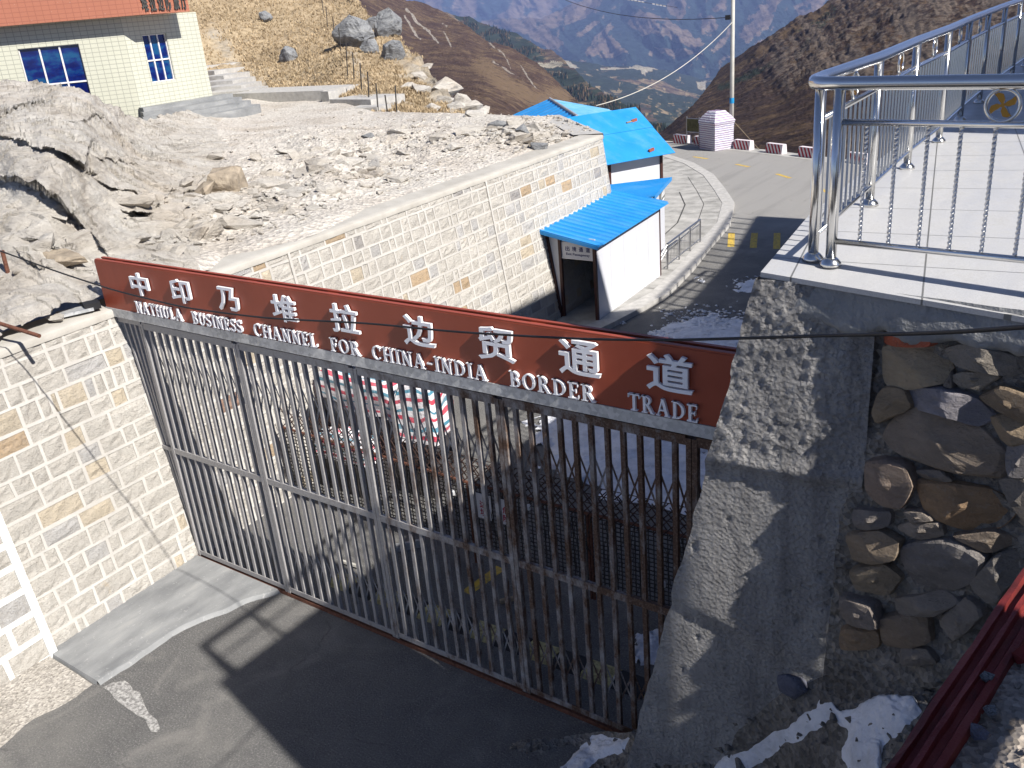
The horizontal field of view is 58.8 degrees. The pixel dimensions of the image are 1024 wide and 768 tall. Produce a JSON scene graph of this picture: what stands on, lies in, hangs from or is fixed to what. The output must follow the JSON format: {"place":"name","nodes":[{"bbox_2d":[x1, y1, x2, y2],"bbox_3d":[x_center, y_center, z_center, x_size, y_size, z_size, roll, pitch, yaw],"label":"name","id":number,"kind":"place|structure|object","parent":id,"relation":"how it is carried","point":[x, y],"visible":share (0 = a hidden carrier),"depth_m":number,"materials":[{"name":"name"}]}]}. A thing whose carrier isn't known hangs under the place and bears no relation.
{"place":"outdoors","nodes":[
{"label":"outdoors","id":0,"kind":"place"},
{"bbox_2d":[3,295,103,331],"bbox_3d":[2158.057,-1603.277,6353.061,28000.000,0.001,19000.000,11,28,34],"label":"ground","id":1,"kind":"structure","parent":0,"point":[64,306],"depth_m":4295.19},
{"bbox_2d":[0,79,588,335],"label":"terrace","id":2,"kind":"structure","parent":0,"point":[81,158],"depth_m":17.84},
{"bbox_2d":[0,250,9,272],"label":"rusty stake","id":3,"kind":"object","parent":2,"relation":"on","point":[5,262],"visible":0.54,"depth_m":12.69,"materials":[{"name":"metal"}]},
{"bbox_2d":[0,322,40,337],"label":"rusty rod","id":4,"kind":"object","parent":2,"relation":"on","point":[22,330],"visible":1,"depth_m":10.99,"materials":[{"name":"metal"}]},
{"bbox_2d":[43,248,87,266],"bbox_3d":[-6.757,-1.857,13.324,1.297,0.231,0.479,3,24,18],"label":"stone block","id":5,"kind":"object","parent":2,"relation":"on","point":[65,257],"depth_m":13.10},
{"bbox_2d":[0,0,211,117],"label":"tiled building","id":6,"kind":"structure","parent":2,"relation":"on","point":[129,57],"depth_m":32.96,"materials":[{"name":"beige tile"}]},
{"bbox_2d":[18,44,90,93],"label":"window","id":7,"kind":"structure","parent":6,"relation":"in","point":[63,64],"depth_m":32.67,"materials":[{"name":"blue glass"}]},
{"bbox_2d":[142,33,173,81],"bbox_3d":[-13.413,-12.337,34.364,0.158,1.715,1.153,11,28,34],"label":"window","id":8,"kind":"structure","parent":6,"relation":"in","point":[156,48],"depth_m":34.41,"materials":[{"name":"blue glass"}]},
{"bbox_2d":[139,93,260,120],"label":"entrance steps","id":9,"kind":"structure","parent":2,"relation":"on","point":[224,105],"depth_m":34.69,"materials":[{"name":"concrete"}]},
{"bbox_2d":[194,180,214,194],"bbox_3d":[-6.051,-3.778,17.833,0.422,0.361,0.429,5,25,23],"label":"stone block","id":10,"kind":"object","parent":2,"relation":"on","point":[205,188],"depth_m":17.72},
{"bbox_2d":[206,165,247,191],"bbox_3d":[-5.800,-4.120,18.475,0.707,0.613,0.814,-3,23,5],"label":"stone block","id":11,"kind":"object","parent":2,"relation":"on","point":[230,178],"depth_m":18.16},
{"bbox_2d":[0,109,487,299],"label":"rubble","id":12,"kind":"object","parent":2,"relation":"on","point":[160,219],"visible":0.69,"depth_m":16.77,"materials":[{"name":"stone"}]},
{"bbox_2d":[232,84,358,101],"bbox_3d":[-9.739,-12.990,40.699,5.644,0.440,2.400,9,27,30],"label":"concrete landing","id":13,"kind":"object","parent":2,"relation":"on","point":[292,94],"visible":0.79,"depth_m":39.74,"materials":[{"name":"concrete"}]},
{"bbox_2d":[304,158,335,165],"bbox_3d":[-4.372,-5.023,20.855,0.738,0.376,0.693,11,28,34],"label":"stone block","id":14,"kind":"object","parent":2,"relation":"on","point":[320,161],"depth_m":20.66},
{"bbox_2d":[321,90,338,101],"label":"landing pier","id":15,"kind":"structure","parent":2,"relation":"on","point":[327,95],"depth_m":37.81,"materials":[{"name":"concrete"}]},
{"bbox_2d":[329,94,404,105],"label":"concrete slab","id":16,"kind":"structure","parent":2,"relation":"on","point":[356,100],"depth_m":36.24,"materials":[{"name":"concrete"}]},
{"bbox_2d":[145,109,592,245],"bbox_3d":[-4.558,-7.656,27.003,11.802,0.922,25.154,-12,24,-17],"label":"rubble","id":17,"kind":"object","parent":2,"relation":"on","point":[543,134],"visible":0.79,"depth_m":22.36,"materials":[{"name":"stone"}]},
{"bbox_2d":[355,104,391,111],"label":"concrete block","id":18,"kind":"structure","parent":2,"relation":"on","point":[375,107],"depth_m":34.92,"materials":[{"name":"concrete"}]},
{"bbox_2d":[429,132,448,141],"bbox_3d":[-1.892,-6.439,23.794,0.501,0.287,0.350,2,24,16],"label":"stone block","id":19,"kind":"object","parent":2,"relation":"on","point":[436,136],"depth_m":23.67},
{"bbox_2d":[444,142,463,150],"bbox_3d":[-1.411,-5.878,22.416,0.476,0.199,0.665,11,28,34],"label":"stone block","id":20,"kind":"object","parent":2,"relation":"on","point":[451,146],"depth_m":22.21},
{"bbox_2d":[506,119,525,125],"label":"stone block","id":21,"kind":"object","parent":2,"relation":"on","point":[510,122],"depth_m":24.95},
{"bbox_2d":[509,132,526,142],"bbox_3d":[0.094,-6.161,22.788,0.367,0.321,0.520,-22,28,-35],"label":"stone block","id":22,"kind":"object","parent":2,"relation":"on","point":[518,136],"depth_m":22.66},
{"bbox_2d":[530,142,547,149],"bbox_3d":[0.603,-5.771,22.255,0.337,0.323,0.536,-23,29,-37],"label":"stone block","id":23,"kind":"object","parent":2,"relation":"on","point":[537,146],"depth_m":22.10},
{"bbox_2d":[170,0,490,113],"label":"grass hillside","id":24,"kind":"structure","parent":0,"point":[410,63],"depth_m":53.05,"materials":[{"name":"plant"}]},
{"bbox_2d":[206,62,267,94],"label":"hillside stair","id":25,"kind":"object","parent":24,"relation":"on","point":[228,80],"visible":0.51,"depth_m":45.28,"materials":[{"name":"concrete"}]},
{"bbox_2d":[258,11,272,21],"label":"boulder","id":26,"kind":"object","parent":24,"relation":"on","point":[265,16],"visible":0.98,"depth_m":57.82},
{"bbox_2d":[279,46,297,62],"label":"boulder","id":27,"kind":"object","parent":24,"relation":"on","point":[288,53],"visible":0.74,"depth_m":49.22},
{"bbox_2d":[332,15,374,47],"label":"boulder","id":28,"kind":"object","parent":24,"relation":"on","point":[355,31],"visible":0.78,"depth_m":48.30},
{"bbox_2d":[360,38,378,52],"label":"boulder","id":29,"kind":"object","parent":24,"relation":"on","point":[369,45],"visible":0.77,"depth_m":47.54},
{"bbox_2d":[374,7,401,37],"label":"boulder","id":30,"kind":"object","parent":24,"relation":"on","point":[388,21],"visible":0.7,"depth_m":51.01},
{"bbox_2d":[380,40,405,59],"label":"boulder","id":31,"kind":"object","parent":24,"relation":"on","point":[392,49],"visible":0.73,"depth_m":45.42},
{"bbox_2d":[412,84,432,93],"bbox_3d":[-3.786,-12.540,38.811,0.820,0.596,1.024,-12,24,-16],"label":"pale rock","id":32,"kind":"object","parent":24,"relation":"on","point":[420,88],"visible":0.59,"depth_m":38.43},
{"bbox_2d":[435,96,453,102],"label":"pale rock","id":33,"kind":"object","parent":24,"relation":"on","point":[444,98],"visible":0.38,"depth_m":36.77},
{"bbox_2d":[432,77,463,96],"bbox_3d":[-2.793,-12.680,38.752,1.015,0.848,1.232,11,28,34],"label":"pale rock","id":34,"kind":"object","parent":24,"relation":"on","point":[451,86],"visible":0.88,"depth_m":38.50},
{"bbox_2d":[447,101,464,109],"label":"pale rock","id":35,"kind":"object","parent":24,"relation":"on","point":[457,105],"visible":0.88,"depth_m":35.00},
{"bbox_2d":[453,93,471,102],"bbox_3d":[-1.932,-11.125,36.032,0.751,0.871,1.168,11,28,34],"label":"pale rock","id":36,"kind":"object","parent":24,"relation":"on","point":[460,97],"visible":0.3,"depth_m":35.76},
{"bbox_2d":[463,100,482,110],"bbox_3d":[-1.694,-10.653,35.524,1.283,0.803,0.654,-10,23,-13],"label":"pale rock","id":37,"kind":"object","parent":24,"relation":"on","point":[470,105],"visible":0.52,"depth_m":35.27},
{"bbox_2d":[396,539,420,551],"bbox_3d":[-1.505,2.367,13.219,0.377,0.160,0.050,-10,23,-12],"label":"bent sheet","id":38,"kind":"object","parent":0,"point":[417,542],"visible":0.29,"depth_m":13.19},
{"bbox_2d":[0,145,866,767],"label":"road","id":39,"kind":"structure","parent":0,"point":[280,681],"depth_m":10.88,"materials":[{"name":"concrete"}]},
{"bbox_2d":[0,656,92,746],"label":"gravel verge","id":40,"kind":"structure","parent":39,"relation":"on","point":[42,687],"depth_m":10.93,"materials":[{"name":"gravel"}]},
{"bbox_2d":[0,512,57,686],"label":"white jointed wall","id":41,"kind":"structure","parent":40,"relation":"on","point":[26,641],"depth_m":11.21,"materials":[{"name":"stone"}]},
{"bbox_2d":[103,681,159,731],"bbox_3d":[-4.391,3.747,10.636,1.252,0.001,0.245,15,30,39],"label":"worn line","id":42,"kind":"object","parent":39,"relation":"on","point":[125,694],"visible":1,"depth_m":10.71,"materials":[{"name":"paint"}]},
{"bbox_2d":[52,555,279,684],"bbox_3d":[-4.820,3.096,12.214,2.318,0.056,2.420,11,28,34],"label":"cement apron","id":43,"kind":"object","parent":39,"relation":"on","point":[195,590],"visible":0.71,"depth_m":12.13,"materials":[{"name":"concrete"}]},
{"bbox_2d":[0,115,610,645],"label":"stone retaining wall","id":44,"kind":"structure","parent":39,"relation":"on","point":[94,515],"depth_m":13.01,"materials":[{"name":"stone"}]},
{"bbox_2d":[45,313,63,321],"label":"pale stone","id":45,"kind":"object","parent":44,"relation":"on","point":[56,317],"visible":1,"depth_m":11.83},
{"bbox_2d":[55,299,101,316],"bbox_3d":[-5.794,-1.010,12.130,0.540,0.095,0.232,-19,26,-29],"label":"floodlight","id":46,"kind":"object","parent":44,"relation":"on","point":[90,305],"visible":0.93,"depth_m":12.11,"materials":[{"name":"metal"}]},
{"bbox_2d":[117,317,192,531],"bbox_3d":[-5.025,0.789,12.955,0.718,3.643,0.068,11,28,34],"label":"gate side grille","id":47,"kind":"object","parent":44,"relation":"attached to","point":[163,433],"visible":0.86,"depth_m":12.62,"materials":[{"name":"metal"}]},
{"bbox_2d":[94,256,736,439],"bbox_3d":[-1.623,-0.554,9.660,9.505,0.808,0.187,11,28,34],"label":"border sign","id":48,"kind":"object","parent":44,"relation":"attached to","point":[681,387],"visible":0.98,"depth_m":8.88,"materials":[{"name":"metal"}]},
{"bbox_2d":[281,406,383,509],"bbox_3d":[-2.785,1.287,14.107,2.330,1.586,0.283,11,28,34],"label":"barrier","id":49,"kind":"object","parent":39,"relation":"on","point":[327,465],"visible":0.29,"depth_m":14.05,"materials":[{"name":"metal"}]},
{"bbox_2d":[315,454,390,496],"bbox_3d":[-2.639,1.458,15.025,1.250,0.540,0.460,11,28,34],"label":"dark crate","id":50,"kind":"object","parent":39,"relation":"on","point":[348,475],"visible":0.06,"depth_m":14.84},
{"bbox_2d":[307,397,347,431],"bbox_3d":[-3.068,0.624,15.152,0.805,0.875,0.200,6,25,25],"label":"tyre","id":51,"kind":"object","parent":50,"relation":"on","point":[336,413],"visible":0.11,"depth_m":14.98,"materials":[{"name":"black rubber"}]},
{"bbox_2d":[315,426,382,465],"bbox_3d":[-2.691,0.977,14.844,1.167,0.578,0.452,11,28,34],"label":"striped heap","id":52,"kind":"object","parent":50,"relation":"on","point":[350,439],"visible":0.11,"depth_m":14.69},
{"bbox_2d":[325,409,401,489],"bbox_3d":[-2.229,0.896,15.369,1.660,1.240,0.880,11,28,34],"label":"dark crate","id":53,"kind":"object","parent":39,"relation":"on","point":[381,434],"visible":0.03,"depth_m":14.72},
{"bbox_2d":[319,369,397,421],"bbox_3d":[-2.325,0.002,15.019,1.772,0.770,0.914,11,28,34],"label":"striped bundle","id":54,"kind":"object","parent":53,"relation":"on","point":[375,395],"visible":0.1,"depth_m":14.63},
{"bbox_2d":[199,555,625,732],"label":"gate track","id":55,"kind":"structure","parent":39,"relation":"on","point":[556,706],"depth_m":10.87,"materials":[{"name":"metal"}]},
{"bbox_2d":[140,322,287,591],"bbox_3d":[-3.987,1.000,12.243,1.942,3.650,0.076,11,28,34],"label":"gate leaf","id":56,"kind":"object","parent":55,"relation":"on","point":[156,362],"visible":0.98,"depth_m":12.20,"materials":[{"name":"paint"}]},
{"bbox_2d":[235,342,395,637],"bbox_3d":[-2.384,1.313,11.161,1.962,3.650,0.076,11,28,34],"label":"gate leaf","id":57,"kind":"object","parent":55,"relation":"on","point":[309,492],"visible":0.98,"depth_m":11.11,"materials":[{"name":"paint"}]},
{"bbox_2d":[353,367,526,691],"bbox_3d":[-0.774,1.628,10.074,1.957,3.650,0.076,11,28,34],"label":"gate leaf","id":58,"kind":"object","parent":55,"relation":"on","point":[453,539],"visible":0.98,"depth_m":10.01,"materials":[{"name":"paint"}]},
{"bbox_2d":[499,397,693,732],"bbox_3d":[0.856,1.946,8.973,2.012,3.650,0.076,11,28,34],"label":"gate leaf","id":59,"kind":"object","parent":55,"relation":"on","point":[615,594],"visible":0.83,"depth_m":8.89,"materials":[{"name":"paint"}]},
{"bbox_2d":[692,436,711,525],"bbox_3d":[1.943,2.159,8.240,0.628,3.650,0.076,11,28,34],"label":"gate leaf","id":60,"kind":"object","parent":55,"relation":"on","point":[698,443],"visible":0.06,"depth_m":7.79,"materials":[{"name":"paint"}]},
{"bbox_2d":[371,429,490,562],"bbox_3d":[-1.186,1.627,12.961,2.289,1.586,0.271,12,28,35],"label":"barrier","id":61,"kind":"object","parent":39,"relation":"on","point":[440,474],"visible":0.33,"depth_m":12.81,"materials":[{"name":"metal"}]},
{"bbox_2d":[402,428,463,498],"bbox_3d":[-1.295,1.233,14.760,0.630,0.940,0.760,11,28,34],"label":"dark crate","id":62,"kind":"object","parent":39,"relation":"on","point":[438,457],"visible":0.18,"depth_m":14.53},
{"bbox_2d":[394,385,453,445],"bbox_3d":[-1.383,0.308,14.389,0.650,1.130,0.752,4,24,21],"label":"striped sack","id":63,"kind":"object","parent":62,"relation":"on","point":[431,405],"visible":0.18,"depth_m":14.11,"materials":[{"name":"fabric"}]},
{"bbox_2d":[330,572,644,699],"bbox_3d":[-0.141,3.112,11.205,5.599,0.045,0.340,10,27,32],"label":"barrier","id":64,"kind":"object","parent":39,"relation":"on","point":[626,676],"visible":0.27,"depth_m":10.99,"materials":[{"name":"grey metal"}]},
{"bbox_2d":[467,458,606,598],"bbox_3d":[0.345,1.927,11.927,2.149,1.587,0.270,10,27,32],"label":"barrier","id":65,"kind":"object","parent":39,"relation":"on","point":[529,506],"visible":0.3,"depth_m":11.78,"materials":[{"name":"metal"}]},
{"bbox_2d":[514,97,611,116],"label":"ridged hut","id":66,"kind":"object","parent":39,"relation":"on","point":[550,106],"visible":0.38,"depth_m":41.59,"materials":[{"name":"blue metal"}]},
{"bbox_2d":[539,189,668,319],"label":"passage shed","id":67,"kind":"structure","parent":39,"relation":"on","point":[614,235],"depth_m":22.08,"materials":[{"name":"white metal"}]},
{"bbox_2d":[522,416,707,514],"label":"snow","id":68,"kind":"structure","parent":39,"relation":"on","point":[649,458],"depth_m":15.14,"materials":[{"name":"snow"}]},
{"bbox_2d":[566,107,674,183],"bbox_3d":[2.548,-6.997,30.122,4.900,3.565,2.920,-16,25,-24],"label":"blue roofed hut","id":69,"kind":"object","parent":39,"relation":"on","point":[629,156],"visible":0.27,"depth_m":29.83,"materials":[{"name":"metal"}]},
{"bbox_2d":[575,488,686,605],"bbox_3d":[1.760,2.169,11.053,2.142,1.587,0.272,9,27,31],"label":"barrier","id":70,"kind":"object","parent":39,"relation":"on","point":[648,528],"visible":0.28,"depth_m":11.10,"materials":[{"name":"metal"}]},
{"bbox_2d":[464,156,828,593],"bbox_3d":[6.547,-4.218,27.277,7.276,0.001,35.700,0,23,13],"label":"road marking","id":71,"kind":"object","parent":39,"relation":"on","point":[753,240],"visible":0.62,"depth_m":27.06,"materials":[{"name":"yellow paint"}]},
{"bbox_2d":[635,629,658,665],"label":"snow","id":72,"kind":"structure","parent":39,"relation":"on","point":[654,645],"depth_m":10.75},
{"bbox_2d":[585,154,734,328],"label":"kerb","id":73,"kind":"structure","parent":39,"relation":"on","point":[666,287],"depth_m":25.21,"materials":[{"name":"concrete"}]},
{"bbox_2d":[615,276,746,346],"bbox_3d":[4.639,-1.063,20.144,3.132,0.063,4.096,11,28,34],"label":"snow","id":74,"kind":"structure","parent":39,"relation":"on","point":[692,329],"depth_m":20.50,"materials":[{"name":"snow"}]},
{"bbox_2d":[725,0,734,117],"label":"utility pole","id":75,"kind":"object","parent":39,"relation":"on","point":[732,47],"visible":0.87,"depth_m":42.11,"materials":[{"name":"metal"}]},
{"bbox_2d":[566,0,724,19],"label":"telephone wire","id":76,"kind":"object","parent":75,"relation":"attached to","point":[650,18],"visible":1,"depth_m":49.99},
{"bbox_2d":[596,23,731,105],"bbox_3d":[6.588,-13.352,37.289,0.030,2.083,12.780,11,28,33],"label":"service wire","id":77,"kind":"object","parent":75,"relation":"attached to","point":[669,74],"visible":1,"depth_m":37.40,"materials":[{"name":"metal"}]},
{"bbox_2d":[732,275,757,292],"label":"snow","id":78,"kind":"structure","parent":39,"relation":"on","point":[747,287],"depth_m":23.26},
{"bbox_2d":[666,141,858,165],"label":"road shoulder","id":79,"kind":"object","parent":39,"relation":"attached to","point":[787,154],"visible":0.31,"depth_m":41.34},
{"bbox_2d":[673,134,691,143],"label":"road barrier","id":80,"kind":"object","parent":79,"relation":"on","point":[679,138],"visible":0.95,"depth_m":45.34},
{"bbox_2d":[684,116,699,144],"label":"netting frame","id":81,"kind":"object","parent":79,"relation":"on","point":[692,124],"visible":0.75,"depth_m":44.44,"materials":[{"name":"silver metal"}]},
{"bbox_2d":[698,110,735,150],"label":"wrapped booth","id":82,"kind":"object","parent":79,"relation":"on","point":[716,130],"visible":1,"depth_m":42.50,"materials":[{"name":"plastic"}]},
{"bbox_2d":[733,139,753,149],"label":"road barrier","id":83,"kind":"object","parent":79,"relation":"on","point":[742,144],"visible":1,"depth_m":42.21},
{"bbox_2d":[765,142,786,153],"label":"road barrier","id":84,"kind":"object","parent":79,"relation":"on","point":[776,148],"visible":1,"depth_m":40.58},
{"bbox_2d":[798,146,812,157],"bbox_3d":[12.822,-10.003,39.179,0.340,0.420,1.000,-17,25,-26],"label":"road barrier","id":85,"kind":"object","parent":79,"relation":"on","point":[805,151],"visible":0.65,"depth_m":39.20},
{"bbox_2d":[626,275,1023,767],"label":"concrete pillar","id":86,"kind":"structure","parent":39,"relation":"on","point":[746,623],"depth_m":6.90,"materials":[{"name":"concrete"}]},
{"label":"lookout block","id":87,"kind":"object","parent":39,"relation":"on","visible":0},
{"bbox_2d":[950,663,1023,767],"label":"gravel ledge","id":88,"kind":"object","parent":87,"relation":"attached to","point":[1006,744],"visible":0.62,"depth_m":2.08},
{"bbox_2d":[885,568,1023,767],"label":"red beam","id":89,"kind":"structure","parent":88,"relation":"on","point":[939,736],"depth_m":2.17,"materials":[{"name":"metal"}]},
{"bbox_2d":[980,671,994,681],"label":"stone","id":90,"kind":"object","parent":89,"relation":"on","point":[985,676],"visible":1,"depth_m":2.20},
{"bbox_2d":[970,723,992,740],"bbox_3d":[1.059,0.788,2.051,0.036,0.040,0.036,-12,24,-17],"label":"stone","id":91,"kind":"object","parent":88,"relation":"on","point":[979,732],"visible":1,"depth_m":2.05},
{"bbox_2d":[953,682,1023,767],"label":"gravel chips","id":92,"kind":"object","parent":88,"relation":"on","point":[961,764],"visible":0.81,"depth_m":2.01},
{"bbox_2d":[983,705,1001,721],"bbox_3d":[1.114,0.761,2.102,0.036,0.043,0.035,-8,23,-7],"label":"stone","id":93,"kind":"object","parent":88,"relation":"on","point":[993,713],"visible":1,"depth_m":2.09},
{"bbox_2d":[1012,645,1023,663],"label":"pipe","id":94,"kind":"object","parent":88,"relation":"on","point":[1018,655],"visible":1,"depth_m":2.26,"materials":[{"name":"red metal"}]},
{"bbox_3d":[9.756,-2.103,14.841,7.104,5.410,20.650,11,28,34],"label":"platform wall","id":95,"kind":"object","parent":39,"relation":"on","visible":0},
{"bbox_2d":[760,57,1023,322],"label":"platform slab","id":96,"kind":"structure","parent":95,"relation":"on","point":[884,274],"depth_m":6.92,"materials":[{"name":"stone"}]},
{"bbox_2d":[802,0,1023,267],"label":"steel railing","id":97,"kind":"object","parent":96,"relation":"on","point":[952,82],"visible":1,"depth_m":6.39,"materials":[{"name":"silver metal"}]},
{"bbox_2d":[359,0,578,115],"bbox_3d":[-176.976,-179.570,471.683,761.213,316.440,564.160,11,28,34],"label":"scrub slope","id":98,"kind":"structure","parent":0,"point":[498,79],"depth_m":384.10,"materials":[{"name":"soil"}]},
{"bbox_2d":[406,0,582,21],"bbox_3d":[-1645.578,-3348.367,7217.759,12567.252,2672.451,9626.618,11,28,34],"label":"mountains","id":99,"kind":"structure","parent":0,"point":[480,10],"depth_m":7492.53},
{"bbox_2d":[0,250,1023,340],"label":"black cable","id":100,"kind":"object","parent":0,"point":[977,330],"visible":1,"depth_m":5.52,"materials":[{"name":"rubber"}]},
{"bbox_2d":[444,12,652,124],"bbox_3d":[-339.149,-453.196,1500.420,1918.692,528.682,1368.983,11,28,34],"label":"forest ridge","id":101,"kind":"structure","parent":0,"point":[550,60],"depth_m":1343.69,"materials":[{"name":"plant"}]},
{"bbox_2d":[463,16,665,132],"bbox_3d":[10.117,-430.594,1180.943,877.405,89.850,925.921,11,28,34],"label":"conifer forest","id":102,"kind":"object","parent":101,"relation":"on","point":[579,92],"visible":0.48,"depth_m":1026.42,"materials":[{"name":"plant"}]},
{"bbox_2d":[556,157,721,325],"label":"pavement","id":103,"kind":"structure","parent":0,"point":[583,313],"depth_m":30.48,"materials":[{"name":"concrete"}]},
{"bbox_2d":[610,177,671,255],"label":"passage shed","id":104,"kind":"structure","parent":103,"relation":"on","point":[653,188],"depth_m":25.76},
{"bbox_2d":[661,219,700,268],"bbox_3d":[4.792,-3.932,25.737,0.150,0.728,3.446,9,26,30],"label":"pavement railing","id":105,"kind":"object","parent":103,"relation":"on","point":[679,244],"visible":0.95,"depth_m":25.70,"materials":[{"name":"silver metal"}]},
{"bbox_2d":[652,158,712,288],"bbox_3d":[6.034,-6.573,32.687,2.788,0.001,20.803,-1,23,10],"label":"drain slot","id":106,"kind":"object","parent":103,"relation":"on","point":[681,214],"visible":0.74,"depth_m":31.13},
{"bbox_2d":[565,60,712,126],"bbox_3d":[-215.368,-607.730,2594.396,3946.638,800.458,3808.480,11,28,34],"label":"valley floor","id":107,"kind":"structure","parent":0,"point":[671,98],"depth_m":2392.62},
{"bbox_2d":[479,0,827,79],"bbox_3d":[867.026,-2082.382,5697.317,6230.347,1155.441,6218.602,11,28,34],"label":"opposite range","id":108,"kind":"structure","parent":0,"point":[575,32],"depth_m":4670.44,"materials":[{"name":"stone"}]},
{"bbox_2d":[512,677,936,767],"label":"spoil slope","id":109,"kind":"structure","parent":0,"point":[778,715],"depth_m":7.48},
{"bbox_2d":[560,734,629,767],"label":"snow","id":110,"kind":"structure","parent":109,"relation":"on","point":[585,755],"depth_m":9.24,"materials":[{"name":"snow"}]},
{"bbox_2d":[509,688,932,767],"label":"spoil stones","id":111,"kind":"object","parent":109,"relation":"on","point":[907,729],"visible":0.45,"depth_m":7.35,"materials":[{"name":"stone"}]},
{"bbox_2d":[777,674,808,699],"bbox_3d":[2.318,2.461,7.441,0.274,0.215,0.206,11,28,34],"label":"stone","id":112,"kind":"object","parent":109,"relation":"on","point":[793,687],"visible":0.88,"depth_m":7.37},
{"bbox_2d":[714,694,921,767],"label":"snow","id":113,"kind":"structure","parent":109,"relation":"on","point":[877,712],"depth_m":6.72,"materials":[{"name":"snow"}]},
{"bbox_2d":[820,331,1023,708],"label":"rubble wall","id":114,"kind":"structure","parent":109,"relation":"on","point":[929,560],"depth_m":6.04,"materials":[{"name":"stone"}]},
{"bbox_2d":[659,0,1023,160],"bbox_3d":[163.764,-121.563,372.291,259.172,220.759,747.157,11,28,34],"label":"rocky mountain","id":115,"kind":"structure","parent":0,"point":[774,97],"depth_m":243.08,"materials":[{"name":"stone"}]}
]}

